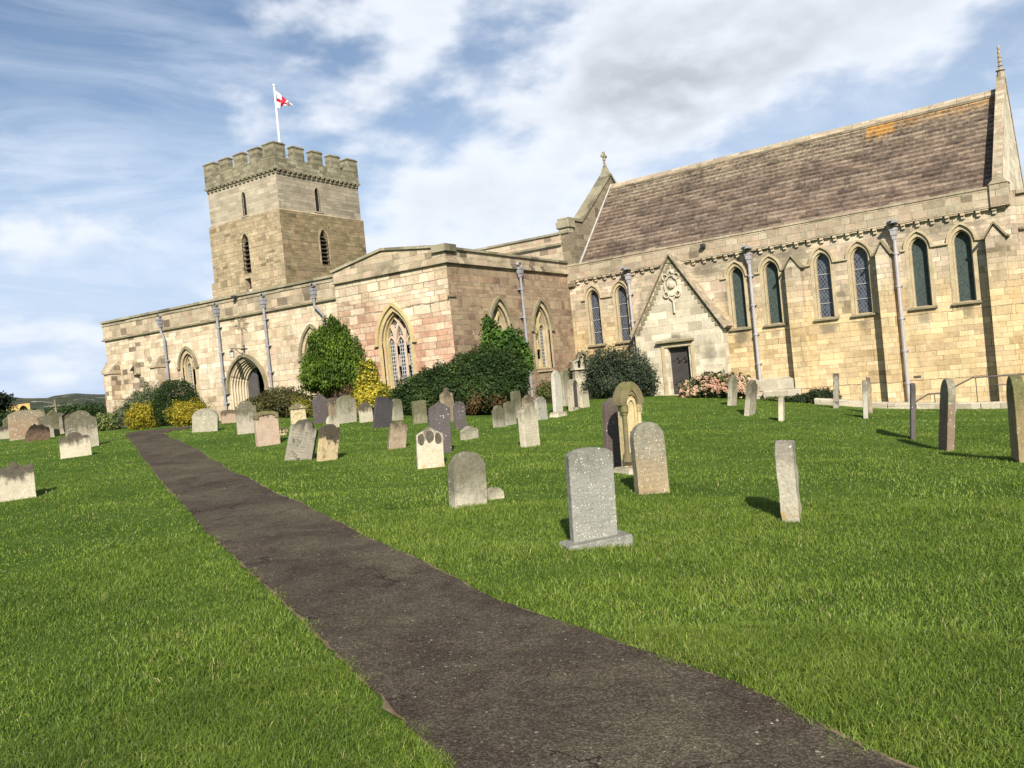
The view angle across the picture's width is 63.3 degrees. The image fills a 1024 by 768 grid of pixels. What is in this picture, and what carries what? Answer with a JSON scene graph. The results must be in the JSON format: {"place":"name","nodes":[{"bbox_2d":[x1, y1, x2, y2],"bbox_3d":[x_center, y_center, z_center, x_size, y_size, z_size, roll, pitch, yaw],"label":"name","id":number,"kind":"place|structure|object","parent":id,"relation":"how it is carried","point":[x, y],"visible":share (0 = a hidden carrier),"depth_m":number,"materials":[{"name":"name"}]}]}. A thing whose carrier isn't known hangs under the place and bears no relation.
{"place":"outdoors","nodes":[
{"label":"outdoors","id":0,"kind":"place"},
{"bbox_2d":[7,393,106,413],"bbox_3d":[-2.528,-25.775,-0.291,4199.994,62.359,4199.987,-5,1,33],"label":"hills","id":1,"kind":"structure","parent":0,"point":[72,399],"depth_m":988.74,"materials":[{"name":"green plant"}]},
{"bbox_2d":[0,396,1023,767],"bbox_3d":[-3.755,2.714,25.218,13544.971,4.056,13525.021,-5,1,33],"label":"ground","id":2,"kind":"structure","parent":0,"point":[248,444],"depth_m":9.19,"materials":[{"name":"green plant"}]},
{"bbox_2d":[0,426,8,438],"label":"headstone","id":3,"kind":"object","parent":2,"relation":"on","point":[4,432],"visible":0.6,"depth_m":42.40,"materials":[{"name":"stone"}]},
{"bbox_2d":[0,390,18,414],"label":"dark tree","id":4,"kind":"object","parent":2,"relation":"on","point":[4,401],"visible":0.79,"depth_m":68.41,"materials":[{"name":"green plant"}]},
{"bbox_2d":[0,462,36,501],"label":"headstone","id":5,"kind":"object","parent":2,"relation":"on","point":[17,481],"visible":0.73,"depth_m":14.12,"materials":[{"name":"stone"}]},
{"bbox_2d":[6,401,30,410],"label":"arcaded building","id":6,"kind":"structure","parent":2,"relation":"on","point":[21,405],"depth_m":221.32,"materials":[{"name":"yellow stone"}]},
{"bbox_2d":[7,410,43,440],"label":"headstone","id":7,"kind":"object","parent":2,"relation":"on","point":[21,422],"visible":0.65,"depth_m":37.90,"materials":[{"name":"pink stone"}]},
{"bbox_2d":[25,424,49,441],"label":"headstone","id":8,"kind":"object","parent":2,"relation":"on","point":[35,432],"visible":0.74,"depth_m":34.91,"materials":[{"name":"brown stone"}]},
{"bbox_2d":[36,416,54,436],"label":"headstone","id":9,"kind":"object","parent":2,"relation":"on","point":[46,421],"visible":0.54,"depth_m":37.42,"materials":[{"name":"grey stone"}]},
{"bbox_2d":[0,401,106,426],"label":"hedge","id":10,"kind":"object","parent":2,"relation":"on","point":[93,410],"visible":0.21,"depth_m":61.67,"materials":[{"name":"green plant"}]},
{"bbox_2d":[47,410,59,435],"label":"headstone","id":11,"kind":"object","parent":2,"relation":"on","point":[54,414],"visible":0.62,"depth_m":38.40,"materials":[{"name":"grey stone"}]},
{"bbox_2d":[59,432,91,458],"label":"headstone","id":12,"kind":"object","parent":2,"relation":"on","point":[74,444],"visible":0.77,"depth_m":21.04,"materials":[{"name":"stone"}]},
{"bbox_2d":[64,410,98,446],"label":"headstone","id":13,"kind":"object","parent":2,"relation":"on","point":[82,422],"visible":0.66,"depth_m":24.20,"materials":[{"name":"grey stone"}]},
{"bbox_2d":[91,411,123,430],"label":"variegated shrub","id":14,"kind":"object","parent":2,"relation":"on","point":[105,422],"visible":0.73,"depth_m":40.01,"materials":[{"name":"green plant"}]},
{"bbox_2d":[113,379,160,428],"bbox_3d":[-17.761,1.107,39.566,3.421,2.563,1.676,-5,1,33],"label":"olive shrub","id":15,"kind":"object","parent":2,"relation":"on","point":[143,397],"visible":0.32,"depth_m":39.16,"materials":[{"name":"green plant"}]},
{"bbox_2d":[122,399,162,429],"bbox_3d":[-16.523,1.456,37.442,2.309,1.550,1.799,-5,1,33],"label":"golden conifer","id":16,"kind":"object","parent":2,"relation":"on","point":[139,417],"visible":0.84,"depth_m":36.99,"materials":[{"name":"yellow plant"}]},
{"bbox_2d":[149,378,201,426],"bbox_3d":[-15.131,0.896,37.413,2.798,2.304,2.092,-5,1,33],"label":"round bush","id":17,"kind":"object","parent":2,"relation":"on","point":[186,393],"visible":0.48,"depth_m":36.84,"materials":[{"name":"green plant"}]},
{"bbox_2d":[162,397,211,426],"bbox_3d":[-13.635,1.259,34.925,2.012,1.406,2.358,-6,1,-23],"label":"golden conifer","id":18,"kind":"object","parent":2,"relation":"on","point":[182,414],"visible":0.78,"depth_m":34.38,"materials":[{"name":"yellow plant"}]},
{"bbox_2d":[192,408,218,432],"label":"headstone","id":19,"kind":"object","parent":2,"relation":"on","point":[205,420],"visible":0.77,"depth_m":26.59,"materials":[{"name":"stone"}]},
{"bbox_2d":[220,410,235,423],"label":"headstone","id":20,"kind":"object","parent":2,"relation":"on","point":[227,416],"visible":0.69,"depth_m":32.33,"materials":[{"name":"beige stone"}]},
{"bbox_2d":[235,401,255,434],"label":"headstone","id":21,"kind":"object","parent":2,"relation":"on","point":[245,411],"visible":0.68,"depth_m":24.40,"materials":[{"name":"grey stone"}]},
{"bbox_2d":[252,411,280,446],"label":"headstone","id":22,"kind":"object","parent":2,"relation":"on","point":[266,428],"visible":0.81,"depth_m":20.63,"materials":[{"name":"pink stone"}]},
{"bbox_2d":[245,386,310,417],"bbox_3d":[-9.461,0.824,33.067,3.734,1.535,1.628,-5,1,33],"label":"mixed shrub","id":23,"kind":"object","parent":2,"relation":"on","point":[274,400],"visible":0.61,"depth_m":32.60,"materials":[{"name":"green plant"}]},
{"bbox_2d":[289,403,306,423],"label":"headstone","id":24,"kind":"object","parent":2,"relation":"on","point":[297,411],"visible":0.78,"depth_m":27.14,"materials":[{"name":"beige stone"}]},
{"bbox_2d":[288,396,314,417],"bbox_3d":[-7.771,0.917,31.231,1.478,0.961,1.106,-5,1,33],"label":"golden conifer","id":25,"kind":"object","parent":2,"relation":"on","point":[307,402],"visible":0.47,"depth_m":30.99,"materials":[{"name":"yellow plant"}]},
{"bbox_2d":[285,419,318,459],"bbox_3d":[-4.239,1.244,16.726,0.550,1.078,0.140,10,1,3],"label":"headstone","id":26,"kind":"object","parent":2,"relation":"on","point":[302,439],"visible":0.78,"depth_m":16.66,"materials":[{"name":"grey stone"}]},
{"bbox_2d":[312,394,328,423],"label":"headstone","id":27,"kind":"object","parent":2,"relation":"on","point":[320,408],"visible":0.69,"depth_m":26.87,"materials":[{"name":"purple stone"}]},
{"bbox_2d":[317,424,339,461],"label":"headstone","id":28,"kind":"object","parent":2,"relation":"on","point":[328,443],"visible":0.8,"depth_m":16.49,"materials":[{"name":"beige stone"}]},
{"bbox_2d":[297,313,366,398],"bbox_3d":[-6.725,-0.650,30.972,2.603,3.984,2.599,-6,1,-17],"label":"conifer tree","id":29,"kind":"object","parent":2,"relation":"on","point":[331,360],"visible":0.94,"depth_m":30.39,"materials":[{"name":"green plant"}]},
{"bbox_2d":[327,397,336,415],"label":"headstone","id":30,"kind":"object","parent":2,"relation":"on","point":[331,402],"visible":0.52,"depth_m":26.84,"materials":[{"name":"brown stone"}]},
{"bbox_2d":[326,415,339,426],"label":"headstone","id":31,"kind":"object","parent":2,"relation":"on","point":[332,419],"visible":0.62,"depth_m":24.98,"materials":[{"name":"white stone"}]},
{"bbox_2d":[336,395,356,423],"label":"headstone","id":32,"kind":"object","parent":2,"relation":"on","point":[346,410],"visible":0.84,"depth_m":26.35,"materials":[{"name":"grey stone"}]},
{"bbox_2d":[358,402,372,422],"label":"headstone","id":33,"kind":"object","parent":2,"relation":"on","point":[365,412],"visible":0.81,"depth_m":26.26,"materials":[{"name":"stone"}]},
{"bbox_2d":[349,357,392,415],"bbox_3d":[-5.073,0.158,29.445,1.800,2.255,1.126,-5,1,33],"label":"golden holly","id":34,"kind":"object","parent":2,"relation":"on","point":[370,387],"visible":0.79,"depth_m":29.16,"materials":[{"name":"yellow plant"}]},
{"bbox_2d":[372,397,392,428],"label":"headstone","id":35,"kind":"object","parent":2,"relation":"on","point":[383,410],"visible":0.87,"depth_m":24.07,"materials":[{"name":"black stone"}]},
{"bbox_2d":[387,421,406,449],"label":"headstone","id":36,"kind":"object","parent":2,"relation":"on","point":[397,434],"visible":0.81,"depth_m":17.83,"materials":[{"name":"brown stone"}]},
{"bbox_2d":[392,398,403,420],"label":"headstone","id":37,"kind":"object","parent":2,"relation":"on","point":[397,412],"visible":0.73,"depth_m":26.89,"materials":[{"name":"grey stone"}]},
{"bbox_2d":[411,400,427,423],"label":"headstone","id":38,"kind":"object","parent":2,"relation":"on","point":[419,411],"visible":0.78,"depth_m":25.23,"materials":[{"name":"grey stone"}]},
{"bbox_2d":[416,427,444,468],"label":"headstone","id":39,"kind":"object","parent":2,"relation":"on","point":[429,448],"visible":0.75,"depth_m":14.26,"materials":[{"name":"white stone"}]},
{"bbox_2d":[428,402,451,452],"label":"headstone","id":40,"kind":"object","parent":2,"relation":"on","point":[439,420],"visible":0.7,"depth_m":16.26,"materials":[{"name":"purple stone"}]},
{"bbox_2d":[439,388,453,421],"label":"headstone","id":41,"kind":"object","parent":2,"relation":"on","point":[446,397],"visible":0.45,"depth_m":25.47,"materials":[{"name":"brown stone"}]},
{"bbox_2d":[386,340,530,415],"bbox_3d":[-2.132,-0.068,28.513,5.470,2.658,2.780,-6,1,8],"label":"cotoneaster bush","id":42,"kind":"object","parent":2,"relation":"on","point":[481,384],"visible":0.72,"depth_m":28.03,"materials":[{"name":"green plant"}]},
{"bbox_2d":[453,401,466,428],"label":"headstone","id":43,"kind":"object","parent":2,"relation":"on","point":[459,413],"visible":0.82,"depth_m":22.70,"materials":[{"name":"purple stone"}]},
{"bbox_2d":[448,451,486,507],"bbox_3d":[-0.537,1.270,10.052,0.448,0.904,0.168,-2,-1,-32],"label":"headstone","id":44,"kind":"object","parent":2,"relation":"on","point":[467,484],"visible":0.69,"depth_m":9.97,"materials":[{"name":"stone"}]},
{"bbox_2d":[460,426,478,439],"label":"headstone","id":45,"kind":"object","parent":2,"relation":"on","point":[469,432],"visible":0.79,"depth_m":19.27,"materials":[{"name":"stone"}]},
{"bbox_2d":[487,487,503,499],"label":"headstone","id":46,"kind":"object","parent":2,"relation":"on","point":[495,493],"visible":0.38,"depth_m":10.46,"materials":[{"name":"white stone"}]},
{"bbox_2d":[491,405,505,427],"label":"headstone","id":47,"kind":"object","parent":2,"relation":"on","point":[498,415],"visible":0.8,"depth_m":22.90,"materials":[{"name":"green stone"}]},
{"bbox_2d":[478,314,535,403],"bbox_3d":[-0.296,-0.812,30.533,2.383,3.684,1.916,-5,1,33],"label":"laurel bush","id":48,"kind":"object","parent":2,"relation":"on","point":[492,332],"visible":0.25,"depth_m":30.23,"materials":[{"name":"green plant"}]},
{"bbox_2d":[503,401,516,425],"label":"headstone","id":49,"kind":"object","parent":2,"relation":"on","point":[510,412],"visible":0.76,"depth_m":23.86,"materials":[{"name":"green stone"}]},
{"bbox_2d":[510,391,521,417],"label":"headstone","id":50,"kind":"object","parent":2,"relation":"on","point":[515,396],"visible":0.53,"depth_m":26.39,"materials":[{"name":"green stone"}]},
{"bbox_2d":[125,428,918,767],"bbox_3d":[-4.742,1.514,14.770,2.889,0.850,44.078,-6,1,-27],"label":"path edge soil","id":51,"kind":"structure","parent":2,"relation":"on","point":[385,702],"depth_m":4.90,"materials":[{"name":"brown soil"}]},
{"bbox_2d":[521,395,533,406],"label":"headstone","id":52,"kind":"object","parent":2,"relation":"on","point":[527,399],"visible":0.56,"depth_m":26.25,"materials":[{"name":"brown stone"}]},
{"bbox_2d":[517,404,539,447],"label":"headstone","id":53,"kind":"object","parent":2,"relation":"on","point":[528,425],"visible":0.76,"depth_m":16.85,"materials":[{"name":"white stone"}]},
{"bbox_2d":[534,396,547,419],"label":"headstone","id":54,"kind":"object","parent":2,"relation":"on","point":[540,405],"visible":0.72,"depth_m":25.17,"materials":[{"name":"grey stone"}]},
{"bbox_2d":[535,375,551,402],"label":"wall plant","id":55,"kind":"object","parent":2,"relation":"on","point":[545,391],"depth_m":32.82,"materials":[{"name":"green plant"}]},
{"bbox_2d":[549,370,566,416],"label":"headstone","id":56,"kind":"object","parent":2,"relation":"on","point":[558,411],"visible":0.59,"depth_m":26.37,"materials":[{"name":"stone"}]},
{"bbox_2d":[99,45,1023,427],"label":"parish church","id":57,"kind":"structure","parent":2,"relation":"on","point":[885,255],"depth_m":33.11,"materials":[{"name":"stone"}]},
{"bbox_2d":[130,361,140,374],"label":"sundial","id":58,"kind":"object","parent":57,"relation":"attached to","point":[136,369],"visible":1,"depth_m":41.05,"materials":[{"name":"stone"}]},
{"bbox_2d":[176,346,199,401],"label":"window","id":59,"kind":"structure","parent":57,"relation":"in","point":[191,363],"depth_m":39.25,"materials":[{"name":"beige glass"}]},
{"bbox_2d":[241,191,248,217],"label":"slit window","id":60,"kind":"structure","parent":57,"relation":"in","point":[244,195],"depth_m":50.35,"materials":[{"name":"grey stone"}]},
{"bbox_2d":[240,232,252,273],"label":"belfry window","id":61,"kind":"structure","parent":57,"relation":"in","point":[248,249],"depth_m":50.44,"materials":[{"name":"beige stone"}]},
{"bbox_2d":[225,354,269,409],"bbox_3d":[-11.566,0.334,37.114,2.820,3.390,0.815,-5,1,33],"label":"doorway","id":62,"kind":"structure","parent":57,"relation":"in","point":[239,382],"depth_m":37.50,"materials":[{"name":"stone"}]},
{"bbox_2d":[248,367,259,400],"bbox_3d":[-11.702,0.647,37.742,0.760,2.760,0.060,-5,1,33],"label":"door","id":63,"kind":"structure","parent":57,"relation":"in","point":[253,383],"depth_m":37.65,"materials":[{"name":"grey wood"}]},
{"bbox_2d":[272,84,287,155],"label":"flagpole","id":64,"kind":"object","parent":57,"relation":"on","point":[277,121],"visible":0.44,"depth_m":53.09,"materials":[{"name":"white metal"}]},
{"bbox_2d":[276,91,295,108],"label":"flag","id":65,"kind":"object","parent":64,"relation":"hanging from","point":[281,100],"visible":1,"depth_m":53.12,"materials":[{"name":"white fabric"}]},
{"bbox_2d":[297,324,317,395],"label":"window","id":66,"kind":"structure","parent":57,"relation":"in","point":[303,340],"depth_m":34.74,"materials":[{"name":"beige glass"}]},
{"bbox_2d":[314,187,323,213],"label":"slit window","id":67,"kind":"structure","parent":57,"relation":"in","point":[316,193],"depth_m":51.36,"materials":[{"name":"grey stone"}]},
{"bbox_2d":[318,227,331,265],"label":"belfry window","id":68,"kind":"structure","parent":57,"relation":"in","point":[322,245],"depth_m":51.54,"materials":[{"name":"beige stone"}]},
{"bbox_2d":[374,303,416,388],"bbox_3d":[-4.312,-1.382,31.789,2.080,3.470,0.530,-5,1,33],"label":"window","id":69,"kind":"structure","parent":57,"relation":"in","point":[399,336],"depth_m":32.00,"materials":[{"name":"yellow stone"}]},
{"bbox_2d":[488,296,515,330],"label":"window","id":70,"kind":"structure","parent":57,"relation":"in","point":[494,312],"depth_m":33.07,"materials":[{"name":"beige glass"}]},
{"bbox_2d":[531,298,555,371],"bbox_3d":[1.217,-2.096,35.551,0.450,3.150,1.880,-5,1,33],"label":"window","id":71,"kind":"structure","parent":57,"relation":"in","point":[538,322],"depth_m":35.85,"materials":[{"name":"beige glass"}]},
{"bbox_2d":[585,287,606,347],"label":"window","id":72,"kind":"structure","parent":57,"relation":"in","point":[595,302],"depth_m":37.29,"materials":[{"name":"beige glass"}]},
{"bbox_2d":[612,282,632,344],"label":"window","id":73,"kind":"structure","parent":57,"relation":"in","point":[622,298],"depth_m":36.47,"materials":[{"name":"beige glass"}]},
{"bbox_2d":[670,346,690,393],"bbox_3d":[7.073,-0.568,34.472,0.944,1.930,0.105,-5,1,37],"label":"door","id":74,"kind":"structure","parent":57,"relation":"in","point":[680,361],"depth_m":34.52,"materials":[{"name":"black wood"}]},
{"bbox_2d":[726,263,751,330],"bbox_3d":[9.046,-3.490,33.165,0.920,2.690,0.370,-5,1,37],"label":"window","id":75,"kind":"structure","parent":57,"relation":"in","point":[738,292],"depth_m":33.30,"materials":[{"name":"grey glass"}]},
{"bbox_2d":[760,257,786,327],"bbox_3d":[10.153,-3.589,32.331,0.920,2.690,0.370,-5,1,37],"label":"window","id":76,"kind":"structure","parent":57,"relation":"in","point":[772,277],"depth_m":32.46,"materials":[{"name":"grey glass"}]},
{"bbox_2d":[810,249,839,321],"bbox_3d":[11.707,-3.728,31.160,0.920,2.690,0.370,-5,1,37],"label":"window","id":77,"kind":"structure","parent":57,"relation":"in","point":[824,274],"depth_m":31.29,"materials":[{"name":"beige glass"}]},
{"bbox_2d":[847,243,877,316],"bbox_3d":[12.774,-3.824,30.356,0.920,2.690,0.370,-5,1,37],"label":"window","id":78,"kind":"structure","parent":57,"relation":"in","point":[863,289],"depth_m":30.48,"materials":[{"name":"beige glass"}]},
{"bbox_2d":[905,233,937,310],"bbox_3d":[14.344,-3.965,29.174,0.920,2.690,0.370,-5,1,37],"label":"window","id":79,"kind":"structure","parent":57,"relation":"in","point":[923,290],"depth_m":29.29,"materials":[{"name":"grey glass"}]},
{"bbox_2d":[948,226,982,305],"bbox_3d":[15.427,-4.062,28.358,0.920,2.690,0.370,-5,1,37],"label":"window","id":80,"kind":"structure","parent":57,"relation":"in","point":[964,253],"depth_m":28.48,"materials":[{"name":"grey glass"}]},
{"bbox_2d":[560,369,568,405],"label":"headstone","id":81,"kind":"object","parent":2,"relation":"on","point":[564,375],"visible":0.62,"depth_m":30.50,"materials":[{"name":"grey stone"}]},
{"bbox_2d":[567,379,579,410],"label":"headstone","id":82,"kind":"object","parent":2,"relation":"on","point":[573,395],"visible":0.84,"depth_m":28.29,"materials":[{"name":"grey stone"}]},
{"bbox_2d":[570,352,593,398],"bbox_3d":[3.047,-0.208,35.355,1.000,2.340,0.360,-6,1,-27],"label":"wall monument","id":83,"kind":"object","parent":2,"relation":"on","point":[577,375],"depth_m":35.21,"materials":[{"name":"white stone"}]},
{"bbox_2d":[579,391,589,407],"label":"headstone","id":84,"kind":"object","parent":2,"relation":"on","point":[584,398],"visible":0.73,"depth_m":29.15,"materials":[{"name":"white stone"}]},
{"bbox_2d":[559,447,633,549],"bbox_3d":[0.738,1.147,7.573,0.640,1.141,0.338,-4,1,-17],"label":"headstone","id":85,"kind":"object","parent":2,"relation":"on","point":[591,495],"visible":0.59,"depth_m":7.52,"materials":[{"name":"grey stone"}]},
{"bbox_2d":[602,398,621,466],"bbox_3d":[1.596,0.888,13.178,0.344,1.340,0.094,0,-4,-39],"label":"headstone","id":86,"kind":"object","parent":2,"relation":"on","point":[611,439],"visible":0.63,"depth_m":13.12,"materials":[{"name":"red stone"}]},
{"bbox_2d":[567,343,660,398],"bbox_3d":[4.091,-0.411,35.295,4.556,2.618,2.302,-5,1,33],"label":"bush","id":87,"kind":"object","parent":2,"relation":"on","point":[639,371],"visible":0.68,"depth_m":34.49,"materials":[{"name":"green plant"}]},
{"bbox_2d":[612,381,643,474],"bbox_3d":[1.768,0.769,12.388,0.578,1.612,0.496,-4,0,-33],"label":"headstone","id":88,"kind":"object","parent":2,"relation":"on","point":[628,400],"visible":0.68,"depth_m":12.31,"materials":[{"name":"stone"}]},
{"bbox_2d":[630,422,669,494],"bbox_3d":[1.709,1.035,10.293,0.410,1.135,0.161,-6,-1,-12],"label":"headstone","id":89,"kind":"object","parent":2,"relation":"on","point":[648,457],"visible":0.74,"depth_m":10.22,"materials":[{"name":"beige stone"}]},
{"bbox_2d":[676,369,759,398],"bbox_3d":[8.012,0.082,32.468,3.253,1.317,1.319,-5,1,33],"label":"hydrangea","id":90,"kind":"object","parent":2,"relation":"on","point":[705,385],"visible":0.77,"depth_m":32.20,"materials":[{"name":"pink plant"}]},
{"bbox_2d":[727,375,737,405],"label":"headstone","id":91,"kind":"object","parent":2,"relation":"on","point":[732,390],"visible":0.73,"depth_m":27.34,"materials":[{"name":"grey stone"}]},
{"bbox_2d":[744,380,757,415],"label":"headstone","id":92,"kind":"object","parent":2,"relation":"on","point":[751,397],"visible":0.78,"depth_m":23.51,"materials":[{"name":"grey stone"}]},
{"bbox_2d":[762,396,789,401],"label":"weed clump","id":93,"kind":"object","parent":2,"relation":"on","point":[771,398],"visible":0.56,"depth_m":31.47,"materials":[{"name":"green plant"}]},
{"bbox_2d":[778,396,784,420],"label":"headstone","id":94,"kind":"object","parent":2,"relation":"on","point":[781,409],"visible":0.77,"depth_m":21.57,"materials":[{"name":"white stone"}]},
{"bbox_2d":[774,440,801,521],"bbox_3d":[2.833,1.093,8.492,0.192,1.045,0.568,-6,0,21],"label":"headstone","id":95,"kind":"object","parent":2,"relation":"on","point":[787,477],"visible":0.77,"depth_m":8.24,"materials":[{"name":"stone"}]},
{"bbox_2d":[784,387,842,403],"bbox_3d":[10.949,0.511,30.605,2.320,0.764,1.042,-5,1,33],"label":"juniper","id":96,"kind":"object","parent":2,"relation":"on","point":[810,396],"visible":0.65,"depth_m":30.34,"materials":[{"name":"green plant"}]},
{"bbox_2d":[833,373,838,407],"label":"headstone","id":97,"kind":"object","parent":2,"relation":"on","point":[835,390],"visible":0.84,"depth_m":26.94,"materials":[{"name":"grey stone"}]},
{"bbox_2d":[862,380,867,418],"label":"headstone","id":98,"kind":"object","parent":2,"relation":"on","point":[865,399],"visible":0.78,"depth_m":22.11,"materials":[{"name":"grey stone"}]},
{"bbox_2d":[866,377,872,412],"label":"headstone","id":99,"kind":"object","parent":2,"relation":"on","point":[869,397],"visible":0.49,"depth_m":24.42,"materials":[{"name":"brown stone"}]},
{"bbox_2d":[814,398,1007,408],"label":"kerb wall","id":100,"kind":"structure","parent":2,"relation":"on","point":[924,405],"depth_m":28.05,"materials":[{"name":"stone"}]},
{"bbox_2d":[916,374,1023,401],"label":"handrail","id":101,"kind":"object","parent":100,"relation":"on","point":[975,383],"visible":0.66,"depth_m":26.98,"materials":[{"name":"grey metal"}]},
{"bbox_2d":[910,383,915,439],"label":"headstone","id":102,"kind":"object","parent":2,"relation":"on","point":[912,411],"visible":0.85,"depth_m":16.52,"materials":[{"name":"grey stone"}]},
{"bbox_2d":[938,379,955,450],"bbox_3d":[7.697,0.670,14.705,0.130,1.519,0.630,1,2,15],"label":"headstone","id":103,"kind":"object","parent":2,"relation":"on","point":[947,415],"visible":0.79,"depth_m":14.48,"materials":[{"name":"grey stone"}]},
{"bbox_2d":[1006,375,1023,462],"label":"headstone","id":104,"kind":"object","parent":2,"relation":"on","point":[1015,392],"visible":0.89,"depth_m":11.81,"materials":[{"name":"brown stone"}]},
{"bbox_2d":[0,0,1023,397],"label":"sky","id":105,"kind":"structure","parent":0,"point":[469,124],"materials":[{"name":"blue"}]},
{"bbox_2d":[125,426,910,767],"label":"path","id":106,"kind":"structure","parent":0,"point":[471,676],"depth_m":4.53,"materials":[{"name":"grey asphalt"}]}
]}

